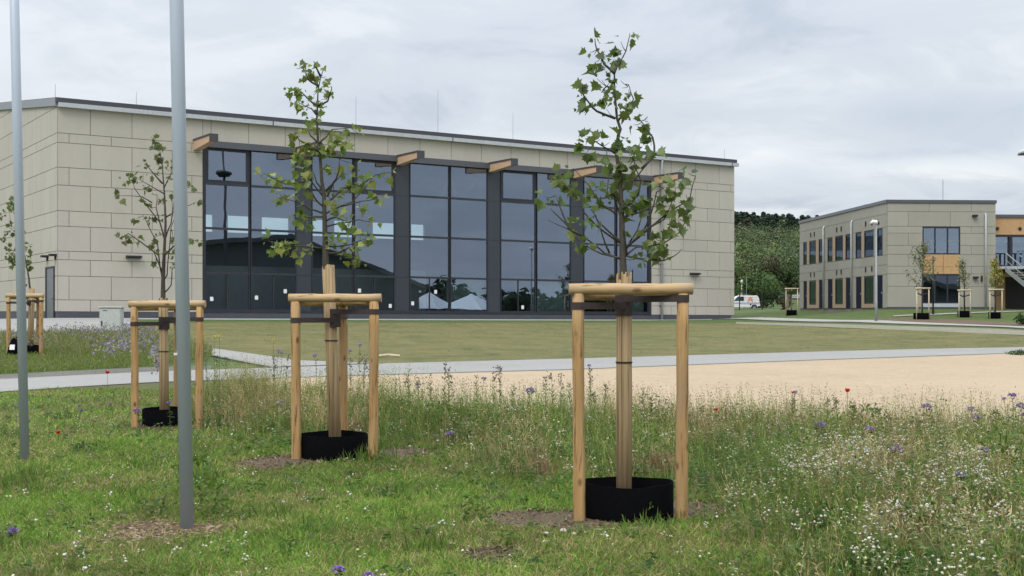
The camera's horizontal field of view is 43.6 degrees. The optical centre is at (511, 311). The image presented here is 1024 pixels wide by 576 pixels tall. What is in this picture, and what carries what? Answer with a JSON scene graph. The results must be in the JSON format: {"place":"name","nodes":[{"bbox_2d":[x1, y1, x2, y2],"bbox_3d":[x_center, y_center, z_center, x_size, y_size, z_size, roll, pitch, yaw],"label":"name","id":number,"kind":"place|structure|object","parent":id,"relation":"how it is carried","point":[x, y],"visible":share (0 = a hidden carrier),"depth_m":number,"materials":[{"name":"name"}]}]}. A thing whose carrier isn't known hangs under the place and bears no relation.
{"place":"outdoors","nodes":[
{"label":"outdoors","id":0,"kind":"place"},
{"bbox_2d":[211,348,368,367],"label":"side path","id":1,"kind":"structure","parent":0,"point":[229,354],"depth_m":35.31,"materials":[{"name":"concrete"}]},
{"bbox_2d":[0,379,1022,575],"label":"meadow ground","id":2,"kind":"structure","parent":0,"point":[152,385],"depth_m":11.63,"materials":[{"name":"green plant"}]},
{"bbox_2d":[6,527,18,541],"bbox_3d":[-3.392,1.528,8.701,0.085,0.137,0.085,0,0,-43],"label":"purple flower","id":3,"kind":"object","parent":2,"relation":"on","point":[14,530],"visible":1,"depth_m":8.69,"materials":[{"name":"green plant"}]},
{"bbox_2d":[10,0,29,460],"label":"flagpole","id":4,"kind":"object","parent":2,"relation":"on","point":[19,223],"visible":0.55,"depth_m":13.36,"materials":[{"name":"metal"}]},
{"bbox_2d":[133,408,143,432],"bbox_3d":[-4.556,1.363,15.656,0.160,0.367,0.119,0,0,0],"label":"purple flower","id":5,"kind":"object","parent":2,"relation":"on","point":[139,420],"visible":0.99,"depth_m":15.65,"materials":[{"name":"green plant"}]},
{"bbox_2d":[142,406,177,426],"bbox_3d":[-4.601,1.430,17.002,0.600,0.310,0.600,0,0,0],"label":"watering ring","id":6,"kind":"object","parent":2,"relation":"on","point":[151,416],"visible":0.43,"depth_m":16.73,"materials":[{"name":"black plastic"}]},
{"bbox_2d":[125,424,194,430],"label":"soil","id":7,"kind":"structure","parent":2,"relation":"on","point":[173,428],"depth_m":16.63,"materials":[{"name":"brown soil"}]},
{"bbox_2d":[114,133,202,409],"bbox_3d":[-4.697,-0.369,16.973,1.257,3.979,0.512,0,0,4],"label":"plane tree","id":8,"kind":"object","parent":7,"relation":"on","point":[163,351],"visible":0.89,"depth_m":16.98,"materials":[{"name":"green plant"}]},
{"bbox_2d":[102,520,229,546],"bbox_3d":[-2.508,1.611,9.333,0.985,0.057,1.154,0,0,0],"label":"mulch bed","id":9,"kind":"object","parent":2,"relation":"on","point":[144,524],"visible":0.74,"depth_m":9.23,"materials":[{"name":"soil"}]},
{"bbox_2d":[26,509,305,559],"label":"wood chips","id":10,"kind":"object","parent":9,"relation":"on","point":[167,526],"visible":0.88,"depth_m":9.32,"materials":[{"name":"brown wood"}]},
{"bbox_2d":[128,300,205,429],"bbox_3d":[-4.512,0.838,17.083,1.000,1.974,0.769,0,0,0],"label":"tree support","id":11,"kind":"object","parent":2,"relation":"on","point":[198,306],"visible":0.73,"depth_m":16.72,"materials":[{"name":"brown wood"}]},
{"bbox_2d":[169,0,193,529],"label":"flagpole","id":12,"kind":"object","parent":2,"relation":"on","point":[180,192],"visible":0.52,"depth_m":9.34,"materials":[{"name":"metal"}]},
{"bbox_2d":[203,331,205,400],"bbox_3d":[-4.693,0.877,19.497,0.094,1.207,0.071,0,0,-28],"label":"yellow flower","id":13,"kind":"object","parent":2,"relation":"on","point":[203,361],"visible":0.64,"depth_m":19.50,"materials":[{"name":"green plant"}]},
{"bbox_2d":[211,334,216,392],"bbox_3d":[-4.534,0.909,19.496,0.095,1.144,0.080,0,0,-42],"label":"yellow flower","id":14,"kind":"object","parent":2,"relation":"on","point":[214,336],"visible":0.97,"depth_m":19.50,"materials":[{"name":"green plant"}]},
{"bbox_2d":[217,332,219,393],"bbox_3d":[-4.450,0.896,19.507,0.095,1.169,0.125,0,0,-13],"label":"yellow flower","id":15,"kind":"object","parent":2,"relation":"on","point":[218,337],"visible":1,"depth_m":19.50,"materials":[{"name":"green plant"}]},
{"bbox_2d":[232,457,315,470],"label":"soil","id":16,"kind":"structure","parent":2,"relation":"on","point":[280,459],"depth_m":13.16,"materials":[{"name":"brown soil"}]},
{"bbox_2d":[301,430,367,463],"bbox_3d":[-1.913,1.466,13.650,0.750,0.342,0.740,0,0,0],"label":"watering ring","id":17,"kind":"object","parent":2,"relation":"on","point":[318,445],"visible":0.56,"depth_m":13.33,"materials":[{"name":"black plastic"}]},
{"bbox_2d":[288,293,381,463],"bbox_3d":[-1.853,0.842,13.756,0.971,2.067,0.820,0,0,0],"label":"tree support","id":18,"kind":"object","parent":2,"relation":"on","point":[338,318],"visible":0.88,"depth_m":13.37,"materials":[{"name":"brown wood"}]},
{"bbox_2d":[331,565,345,575],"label":"purple flower","id":19,"kind":"object","parent":2,"relation":"on","point":[341,568],"visible":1,"depth_m":7.35,"materials":[{"name":"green plant"}]},
{"bbox_2d":[379,447,441,459],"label":"soil","id":20,"kind":"structure","parent":2,"relation":"on","point":[399,453],"depth_m":14.17,"materials":[{"name":"brown soil"}]},
{"bbox_2d":[463,549,512,567],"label":"soil","id":21,"kind":"structure","parent":2,"relation":"on","point":[492,553],"depth_m":8.40,"materials":[{"name":"brown soil"}]},
{"bbox_2d":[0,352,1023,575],"bbox_3d":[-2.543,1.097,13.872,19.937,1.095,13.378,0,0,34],"label":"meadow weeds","id":22,"kind":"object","parent":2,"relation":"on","point":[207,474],"visible":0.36,"depth_m":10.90,"materials":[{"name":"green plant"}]},
{"bbox_2d":[2,393,1023,575],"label":"white flowers","id":23,"kind":"object","parent":2,"relation":"on","point":[797,512],"visible":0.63,"depth_m":9.95,"materials":[{"name":"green plant"}]},
{"bbox_2d":[11,408,1023,575],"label":"flower stems","id":24,"kind":"object","parent":2,"relation":"on","point":[865,568],"visible":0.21,"depth_m":9.81,"materials":[{"name":"green plant"}]},
{"bbox_2d":[487,510,627,535],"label":"soil","id":25,"kind":"structure","parent":2,"relation":"on","point":[542,518],"depth_m":9.82,"materials":[{"name":"brown soil"}]},
{"bbox_2d":[126,423,739,563],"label":"soil crumbs","id":26,"kind":"object","parent":25,"relation":"on","point":[489,548],"visible":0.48,"depth_m":9.97,"materials":[{"name":"brown soil"}]},
{"bbox_2d":[534,27,697,488],"bbox_3d":[0.805,-0.262,9.987,1.276,3.929,0.500,0,0,0],"label":"plane tree","id":27,"kind":"object","parent":25,"relation":"on","point":[624,400],"visible":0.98,"depth_m":9.94,"materials":[{"name":"green plant"}]},
{"bbox_2d":[158,352,1023,575],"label":"tall meadow grass","id":28,"kind":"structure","parent":2,"relation":"on","point":[243,386],"depth_m":13.01,"materials":[{"name":"green plant"}]},
{"bbox_2d":[585,477,673,523],"bbox_3d":[0.903,1.495,9.960,0.704,0.362,0.680,0,0,0],"label":"watering ring","id":29,"kind":"object","parent":2,"relation":"on","point":[606,499],"visible":0.66,"depth_m":9.69,"materials":[{"name":"black plastic"}]},
{"bbox_2d":[569,283,693,520],"bbox_3d":[0.904,0.846,10.093,0.944,2.130,0.784,0,0,0],"label":"tree support","id":30,"kind":"object","parent":2,"relation":"on","point":[624,296],"visible":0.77,"depth_m":9.71,"materials":[{"name":"brown wood"}]},
{"bbox_2d":[674,500,727,521],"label":"soil","id":31,"kind":"structure","parent":2,"relation":"on","point":[695,508],"depth_m":10.21,"materials":[{"name":"brown soil"}]},
{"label":"soil","id":32,"kind":"structure","parent":2,"relation":"on","visible":0},
{"bbox_2d":[254,59,396,436],"bbox_3d":[-1.990,-0.502,13.636,1.497,4.349,0.463,0,0,0],"label":"plane tree","id":33,"kind":"object","parent":32,"relation":"on","point":[332,371],"visible":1,"depth_m":13.61,"materials":[{"name":"green plant"}]},
{"bbox_2d":[0,347,1023,392],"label":"path","id":34,"kind":"structure","parent":0,"point":[49,382],"depth_m":33.59,"materials":[{"name":"concrete"}]},
{"bbox_2d":[0,307,1023,375],"bbox_3d":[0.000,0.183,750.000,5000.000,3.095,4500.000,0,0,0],"label":"ground","id":35,"kind":"structure","parent":0,"point":[806,314],"depth_m":82.34,"materials":[{"name":"grey concrete"}]},
{"bbox_2d":[0,195,34,344],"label":"plane tree","id":36,"kind":"object","parent":35,"relation":"on","point":[11,259],"visible":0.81,"depth_m":36.34,"materials":[{"name":"green plant"}]},
{"bbox_2d":[5,293,44,353],"bbox_3d":[-13.698,0.521,36.406,1.074,2.073,0.937,0,0,0],"label":"tree support","id":37,"kind":"object","parent":35,"relation":"on","point":[39,300],"visible":0.84,"depth_m":35.96,"materials":[{"name":"brown wood"}]},
{"bbox_2d":[17,345,38,357],"bbox_3d":[-13.707,1.124,36.401,0.720,0.378,0.720,0,0,0],"label":"watering ring","id":38,"kind":"object","parent":35,"relation":"on","point":[32,348],"visible":0.28,"depth_m":36.11,"materials":[{"name":"black plastic"}]},
{"bbox_2d":[0,318,130,332],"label":"yard","id":39,"kind":"structure","parent":35,"relation":"on","point":[61,322],"depth_m":60.69,"materials":[{"name":"concrete"}]},
{"bbox_2d":[0,366,210,378],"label":"gravel border","id":40,"kind":"object","parent":35,"relation":"on","point":[81,372],"visible":0.71,"depth_m":29.04,"materials":[{"name":"grey gravel"}]},
{"bbox_2d":[0,325,215,373],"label":"island grass","id":41,"kind":"structure","parent":35,"relation":"on","point":[70,351],"depth_m":36.17,"materials":[{"name":"green plant"}]},
{"bbox_2d":[7,337,17,354],"bbox_3d":[-13.836,0.980,35.741,0.493,0.550,0.508,0,0,0],"label":"irrigation bag","id":42,"kind":"object","parent":41,"relation":"on","point":[12,348],"visible":0.48,"depth_m":35.54,"materials":[{"name":"black plastic"}]},
{"bbox_2d":[0,320,173,373],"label":"island flowers","id":43,"kind":"object","parent":41,"relation":"on","point":[125,341],"visible":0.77,"depth_m":35.47,"materials":[{"name":"green plant"}]},
{"bbox_2d":[98,307,124,332],"bbox_3d":[-15.700,0.454,50.200,0.920,1.307,0.480,0,0,0],"label":"utility cabinet","id":44,"kind":"object","parent":35,"relation":"on","point":[110,316],"visible":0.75,"depth_m":49.98,"materials":[{"name":"metal"}]},
{"bbox_2d":[0,92,738,320],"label":"sports hall","id":45,"kind":"structure","parent":35,"relation":"on","point":[494,243],"depth_m":82.99,"materials":[{"name":"stone"}]},
{"bbox_2d":[45,266,54,317],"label":"door","id":46,"kind":"structure","parent":45,"relation":"in","point":[49,271],"depth_m":70.93,"materials":[{"name":"metal"}]},
{"bbox_2d":[205,147,249,309],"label":"window","id":47,"kind":"structure","parent":45,"relation":"in","point":[207,182],"depth_m":74.97,"materials":[{"name":"grey metal"}]},
{"bbox_2d":[250,151,296,309],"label":"window","id":48,"kind":"structure","parent":45,"relation":"in","point":[255,186],"depth_m":76.15,"materials":[{"name":"grey metal"}]},
{"bbox_2d":[311,156,352,310],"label":"window","id":49,"kind":"structure","parent":45,"relation":"in","point":[313,232],"depth_m":77.90,"materials":[{"name":"grey metal"}]},
{"bbox_2d":[354,159,394,310],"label":"window","id":50,"kind":"structure","parent":45,"relation":"in","point":[378,192],"depth_m":80.37,"materials":[{"name":"grey metal"}]},
{"bbox_2d":[409,163,449,310],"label":"window","id":51,"kind":"structure","parent":45,"relation":"in","point":[421,196],"depth_m":82.10,"materials":[{"name":"grey metal"}]},
{"bbox_2d":[450,166,487,311],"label":"window","id":52,"kind":"structure","parent":45,"relation":"in","point":[454,198],"depth_m":83.92,"materials":[{"name":"grey metal"}]},
{"bbox_2d":[500,170,535,311],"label":"window","id":53,"kind":"structure","parent":45,"relation":"in","point":[505,200],"depth_m":85.81,"materials":[{"name":"grey metal"}]},
{"bbox_2d":[536,173,570,311],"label":"window","id":54,"kind":"structure","parent":45,"relation":"in","point":[569,204],"depth_m":86.97,"materials":[{"name":"grey metal"}]},
{"bbox_2d":[583,176,615,312],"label":"window","id":55,"kind":"structure","parent":45,"relation":"in","point":[614,207],"depth_m":89.44,"materials":[{"name":"grey metal"}]},
{"bbox_2d":[616,179,648,312],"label":"window","id":56,"kind":"structure","parent":45,"relation":"in","point":[617,244],"depth_m":91.14,"materials":[{"name":"grey metal"}]},
{"bbox_2d":[52,318,711,320],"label":"hall kerb","id":57,"kind":"structure","parent":35,"relation":"on","point":[397,319],"depth_m":80.13,"materials":[{"name":"concrete"}]},
{"bbox_2d":[734,289,799,309],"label":"fence","id":58,"kind":"object","parent":35,"relation":"on","point":[756,295],"visible":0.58,"depth_m":139.98,"materials":[{"name":"black metal"}]},
{"bbox_2d":[778,297,793,309],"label":"bush","id":59,"kind":"object","parent":35,"relation":"on","point":[782,302],"visible":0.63,"depth_m":134.93,"materials":[{"name":"green plant"}]},
{"bbox_2d":[785,288,798,315],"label":"stake support","id":60,"kind":"object","parent":35,"relation":"on","point":[786,300],"visible":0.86,"depth_m":95.72,"materials":[{"name":"brown wood"}]},
{"bbox_2d":[787,310,796,315],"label":"watering ring","id":61,"kind":"object","parent":35,"relation":"on","point":[791,312],"visible":0.97,"depth_m":95.69,"materials":[{"name":"black plastic"}]},
{"bbox_2d":[870,220,878,320],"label":"lamp post","id":62,"kind":"object","parent":35,"relation":"on","point":[876,222],"visible":0.91,"depth_m":76.95,"materials":[{"name":"metal"}]},
{"bbox_2d":[736,322,1023,334],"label":"gravel strip","id":63,"kind":"object","parent":35,"relation":"on","point":[985,330],"visible":0.98,"depth_m":66.77,"materials":[{"name":"grey gravel"}]},
{"bbox_2d":[799,200,996,312],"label":"school building","id":64,"kind":"structure","parent":35,"relation":"on","point":[837,261],"depth_m":89.39,"materials":[{"name":"stone"}]},
{"bbox_2d":[803,242,806,264],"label":"window","id":65,"kind":"structure","parent":64,"relation":"in","point":[804,243],"depth_m":108.27,"materials":[{"name":"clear glass"}]},
{"bbox_2d":[804,282,806,308],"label":"door","id":66,"kind":"structure","parent":64,"relation":"in","point":[805,283],"depth_m":108.13,"materials":[{"name":"metal"}]},
{"bbox_2d":[809,240,815,263],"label":"window","id":67,"kind":"structure","parent":64,"relation":"in","point":[812,244],"depth_m":106.24,"materials":[{"name":"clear glass"}]},
{"bbox_2d":[809,280,815,304],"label":"window","id":68,"kind":"structure","parent":64,"relation":"in","point":[812,284],"depth_m":106.24,"materials":[{"name":"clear glass"}]},
{"bbox_2d":[819,239,821,262],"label":"window","id":69,"kind":"structure","parent":64,"relation":"in","point":[820,240],"depth_m":104.09,"materials":[{"name":"blue glass"}]},
{"bbox_2d":[819,280,821,307],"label":"door","id":70,"kind":"structure","parent":64,"relation":"in","point":[820,282],"depth_m":104.01,"materials":[{"name":"metal"}]},
{"bbox_2d":[827,237,832,261],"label":"window","id":71,"kind":"structure","parent":64,"relation":"in","point":[829,240],"depth_m":101.50,"materials":[{"name":"blue glass"}]},
{"bbox_2d":[828,280,832,307],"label":"door","id":72,"kind":"structure","parent":64,"relation":"in","point":[830,282],"depth_m":101.43,"materials":[{"name":"metal"}]},
{"bbox_2d":[835,235,842,260],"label":"window","id":73,"kind":"structure","parent":64,"relation":"in","point":[838,239],"depth_m":99.27,"materials":[{"name":"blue glass"}]},
{"bbox_2d":[835,278,842,303],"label":"window","id":74,"kind":"structure","parent":64,"relation":"in","point":[839,281],"depth_m":99.27,"materials":[{"name":"green glass"}]},
{"bbox_2d":[845,234,849,259],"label":"window","id":75,"kind":"structure","parent":64,"relation":"in","point":[847,237],"depth_m":97.38,"materials":[{"name":"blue glass"}]},
{"bbox_2d":[846,278,849,307],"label":"door","id":76,"kind":"structure","parent":64,"relation":"in","point":[847,279],"depth_m":97.21,"materials":[{"name":"metal"}]},
{"bbox_2d":[856,232,860,258],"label":"window","id":77,"kind":"structure","parent":64,"relation":"in","point":[858,235],"depth_m":94.91,"materials":[{"name":"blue glass"}]},
{"bbox_2d":[856,277,860,307],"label":"door","id":78,"kind":"structure","parent":64,"relation":"in","point":[858,280],"depth_m":94.84,"materials":[{"name":"metal"}]},
{"bbox_2d":[864,229,873,257],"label":"window","id":79,"kind":"structure","parent":64,"relation":"in","point":[869,234],"depth_m":92.53,"materials":[{"name":"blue glass"}]},
{"bbox_2d":[864,276,873,303],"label":"window","id":80,"kind":"structure","parent":64,"relation":"in","point":[868,280],"depth_m":92.58,"materials":[{"name":"green glass"}]},
{"bbox_2d":[877,228,882,255],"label":"window","id":81,"kind":"structure","parent":64,"relation":"in","point":[880,230],"depth_m":90.30,"materials":[{"name":"blue glass"}]},
{"bbox_2d":[878,276,882,307],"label":"door","id":82,"kind":"structure","parent":64,"relation":"in","point":[880,278],"depth_m":90.23,"materials":[{"name":"metal"}]},
{"bbox_2d":[922,226,959,254],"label":"window","id":83,"kind":"structure","parent":64,"relation":"in","point":[941,240],"depth_m":89.25,"materials":[{"name":"blue glass"}]},
{"bbox_2d":[923,274,959,302],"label":"window","id":84,"kind":"structure","parent":64,"relation":"in","point":[945,285],"depth_m":89.25,"materials":[{"name":"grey glass"}]},
{"bbox_2d":[932,256,933,313],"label":"dark mast","id":85,"kind":"object","parent":35,"relation":"on","point":[933,286],"visible":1,"depth_m":83.96,"materials":[{"name":"black metal"}]},
{"bbox_2d":[863,318,1023,325],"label":"path","id":86,"kind":"structure","parent":35,"relation":"on","point":[950,321],"depth_m":76.16,"materials":[{"name":"grey concrete"}]},
{"bbox_2d":[913,313,928,318],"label":"watering ring","id":87,"kind":"object","parent":86,"relation":"on","point":[922,315],"visible":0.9,"depth_m":78.65,"materials":[{"name":"black plastic"}]},
{"bbox_2d":[915,288,930,318],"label":"stake support","id":88,"kind":"object","parent":86,"relation":"on","point":[921,294],"visible":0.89,"depth_m":78.76,"materials":[{"name":"brown wood"}]},
{"bbox_2d":[906,242,942,312],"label":"young tree","id":89,"kind":"object","parent":86,"relation":"on","point":[921,265],"visible":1,"depth_m":79.00,"materials":[{"name":"green plant"}]},
{"bbox_2d":[1013,311,1023,324],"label":"bush","id":90,"kind":"object","parent":86,"relation":"on","point":[1019,317],"visible":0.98,"depth_m":71.98,"materials":[{"name":"green plant"}]},
{"bbox_2d":[893,311,1023,316],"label":"footpath","id":91,"kind":"structure","parent":35,"relation":"on","point":[954,313],"depth_m":84.43,"materials":[{"name":"concrete"}]},
{"bbox_2d":[957,311,969,317],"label":"watering ring","id":92,"kind":"object","parent":35,"relation":"on","point":[964,314],"visible":1,"depth_m":82.23,"materials":[{"name":"black plastic"}]},
{"bbox_2d":[957,289,971,316],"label":"stake support","id":93,"kind":"object","parent":35,"relation":"on","point":[963,290],"visible":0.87,"depth_m":82.26,"materials":[{"name":"brown wood"}]},
{"bbox_2d":[956,257,973,310],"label":"young tree","id":94,"kind":"object","parent":35,"relation":"on","point":[962,264],"visible":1,"depth_m":82.46,"materials":[{"name":"green plant"}]},
{"bbox_2d":[984,258,1004,311],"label":"young tree","id":95,"kind":"object","parent":35,"relation":"on","point":[994,268],"visible":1,"depth_m":80.95,"materials":[{"name":"green plant"}]},
{"bbox_2d":[988,312,1000,318],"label":"watering ring","id":96,"kind":"object","parent":35,"relation":"on","point":[995,315],"visible":1,"depth_m":80.74,"materials":[{"name":"black plastic"}]},
{"bbox_2d":[988,289,1003,318],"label":"stake support","id":97,"kind":"object","parent":35,"relation":"on","point":[994,295],"visible":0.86,"depth_m":80.76,"materials":[{"name":"brown wood"}]},
{"bbox_2d":[995,214,1023,308],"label":"ochre wing","id":98,"kind":"structure","parent":35,"relation":"on","point":[1009,228],"depth_m":91.17,"materials":[{"name":"paint"}]},
{"bbox_2d":[996,235,1010,266],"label":"window","id":99,"kind":"structure","parent":98,"relation":"in","point":[1009,236],"depth_m":90.83,"materials":[{"name":"blue glass"}]},
{"bbox_2d":[1005,253,1023,286],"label":"outside stair","id":100,"kind":"object","parent":98,"relation":"attached to","point":[1014,276],"visible":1,"depth_m":88.12,"materials":[{"name":"metal"}]},
{"bbox_2d":[1005,277,1023,308],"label":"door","id":101,"kind":"structure","parent":98,"relation":"in","point":[1014,291],"depth_m":91.19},
{"bbox_2d":[1011,235,1023,265],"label":"window","id":102,"kind":"structure","parent":98,"relation":"in","point":[1012,236],"depth_m":90.85,"materials":[{"name":"glass"}]},
{"bbox_2d":[0,0,1023,241],"label":"sky","id":103,"kind":"structure","parent":0,"point":[822,107],"materials":[{"name":"white"}]},
{"bbox_2d":[140,323,1023,362],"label":"lawn","id":104,"kind":"structure","parent":0,"point":[474,343],"depth_m":52.32,"materials":[{"name":"green plant"}]},
{"bbox_2d":[267,354,1023,434],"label":"plaza","id":105,"kind":"structure","parent":0,"point":[888,377],"depth_m":26.22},
{"bbox_2d":[1005,349,1023,355],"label":"weed clump","id":106,"kind":"object","parent":105,"relation":"on","point":[1020,352],"visible":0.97,"depth_m":42.46,"materials":[{"name":"green plant"}]},
{"bbox_2d":[734,286,799,306],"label":"hill","id":107,"kind":"structure","parent":0,"point":[793,301],"depth_m":227.41,"materials":[{"name":"green plant"}]},
{"bbox_2d":[734,270,792,307],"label":"broad tree","id":108,"kind":"object","parent":107,"relation":"on","point":[758,283],"visible":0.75,"depth_m":184.03,"materials":[{"name":"green plant"}]},
{"bbox_2d":[734,211,1023,291],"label":"hill forest","id":109,"kind":"object","parent":107,"relation":"on","point":[765,242],"visible":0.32,"depth_m":298.08,"materials":[{"name":"green plant"}]},
{"bbox_2d":[712,317,1023,328],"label":"path","id":110,"kind":"structure","parent":0,"point":[874,322],"depth_m":76.34,"materials":[{"name":"concrete"}]},
{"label":"road","id":111,"kind":"structure","parent":0,"visible":0},
{"bbox_2d":[734,295,759,307],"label":"panel van","id":112,"kind":"object","parent":111,"relation":"on","point":[749,299],"visible":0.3,"depth_m":160.00,"materials":[{"name":"white paint"}]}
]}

